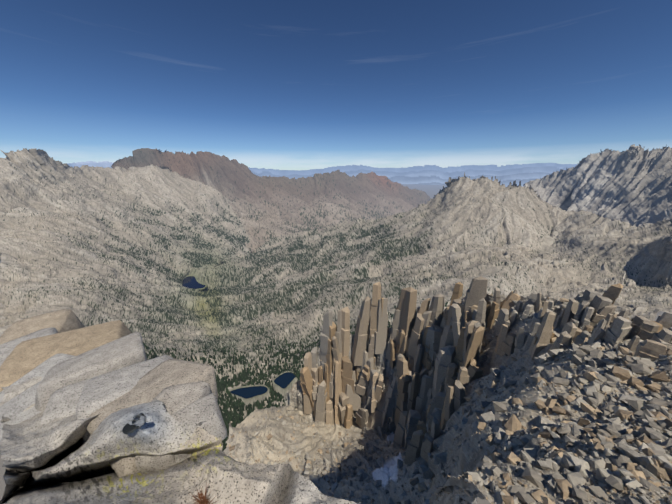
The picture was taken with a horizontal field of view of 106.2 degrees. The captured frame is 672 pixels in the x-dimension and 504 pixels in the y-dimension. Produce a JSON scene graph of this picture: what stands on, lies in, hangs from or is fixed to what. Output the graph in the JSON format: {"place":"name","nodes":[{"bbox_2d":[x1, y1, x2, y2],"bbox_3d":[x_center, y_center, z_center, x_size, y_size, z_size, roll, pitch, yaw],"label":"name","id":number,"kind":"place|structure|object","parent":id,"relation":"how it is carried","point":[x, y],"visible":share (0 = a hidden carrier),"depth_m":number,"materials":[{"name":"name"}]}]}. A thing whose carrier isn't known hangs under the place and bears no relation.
{"place":"outdoors","nodes":[
{"label":"outdoors","id":0,"kind":"place"},
{"bbox_2d":[0,332,359,503],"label":"rock slab","id":1,"kind":"structure","parent":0,"point":[46,463],"depth_m":1.53,"materials":[{"name":"grey stone"}]},
{"bbox_2d":[0,309,227,476],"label":"boulders","id":2,"kind":"object","parent":1,"relation":"on","point":[79,368],"visible":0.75,"depth_m":2.46,"materials":[{"name":"beige stone"}]},
{"bbox_2d":[122,420,138,433],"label":"sunglasses","id":3,"kind":"object","parent":1,"relation":"on","point":[127,428],"visible":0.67,"depth_m":1.47,"materials":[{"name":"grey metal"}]},
{"bbox_2d":[189,482,216,503],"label":"grass tuft","id":4,"kind":"object","parent":1,"relation":"on","point":[201,501],"visible":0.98,"depth_m":1.25,"materials":[{"name":"brown plant"}]},
{"bbox_2d":[182,276,204,288],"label":"lake water","id":5,"kind":"structure","parent":0,"point":[190,282],"depth_m":1691.67,"materials":[{"name":"blue liquid"}]},
{"bbox_2d":[230,386,267,397],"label":"lake water","id":6,"kind":"structure","parent":0,"point":[248,392],"depth_m":685.91,"materials":[{"name":"blue liquid"}]},
{"bbox_2d":[111,148,430,253],"bbox_3d":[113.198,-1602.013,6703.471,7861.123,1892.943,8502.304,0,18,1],"label":"mountain ridge","id":7,"kind":"structure","parent":0,"point":[265,208],"depth_m":5471.10,"materials":[{"name":"brown stone"}]},
{"bbox_2d":[274,372,294,387],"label":"lake water","id":8,"kind":"structure","parent":0,"point":[284,380],"depth_m":735.43,"materials":[{"name":"blue liquid"}]},
{"bbox_2d":[67,161,577,186],"bbox_3d":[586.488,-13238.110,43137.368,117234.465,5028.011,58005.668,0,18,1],"label":"terrain","id":9,"kind":"structure","parent":0,"point":[438,175],"depth_m":44905.43,"materials":[{"name":"stone"}]},
{"bbox_2d":[0,184,663,503],"bbox_3d":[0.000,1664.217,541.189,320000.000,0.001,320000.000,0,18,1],"label":"ground","id":10,"kind":"structure","parent":0,"point":[431,191],"depth_m":16568.28,"materials":[{"name":"grey"}]},
{"bbox_2d":[0,148,671,448],"bbox_3d":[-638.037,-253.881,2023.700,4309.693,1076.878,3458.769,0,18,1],"label":"terrain","id":11,"kind":"structure","parent":0,"point":[132,248],"depth_m":1457.66,"materials":[{"name":"grey stone"}]},
{"bbox_2d":[143,296,451,450],"bbox_3d":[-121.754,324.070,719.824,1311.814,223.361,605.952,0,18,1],"label":"trees","id":12,"kind":"object","parent":11,"relation":"on","point":[222,385],"visible":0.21,"depth_m":758.70,"materials":[{"name":"green plant"}]},
{"bbox_2d":[0,0,671,170],"label":"sky","id":13,"kind":"structure","parent":0,"point":[298,85],"materials":[{"name":"blue"}]},
{"bbox_2d":[226,292,671,503],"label":"terrain","id":14,"kind":"structure","parent":0,"point":[387,472],"depth_m":114.75,"materials":[{"name":"beige stone"}]},
{"bbox_2d":[224,291,671,503],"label":"scree boulders","id":15,"kind":"object","parent":14,"relation":"on","point":[650,417],"visible":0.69,"depth_m":26.42,"materials":[{"name":"grey stone"}]},
{"bbox_2d":[300,276,671,464],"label":"rock spires","id":16,"kind":"object","parent":14,"relation":"on","point":[443,346],"visible":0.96,"depth_m":192.01,"materials":[{"name":"brown stone"}]},
{"bbox_2d":[523,144,671,226],"bbox_3d":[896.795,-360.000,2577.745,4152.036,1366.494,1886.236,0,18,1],"label":"mountain","id":17,"kind":"structure","parent":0,"point":[632,185],"depth_m":2371.87,"materials":[{"name":"grey stone"}]}
]}

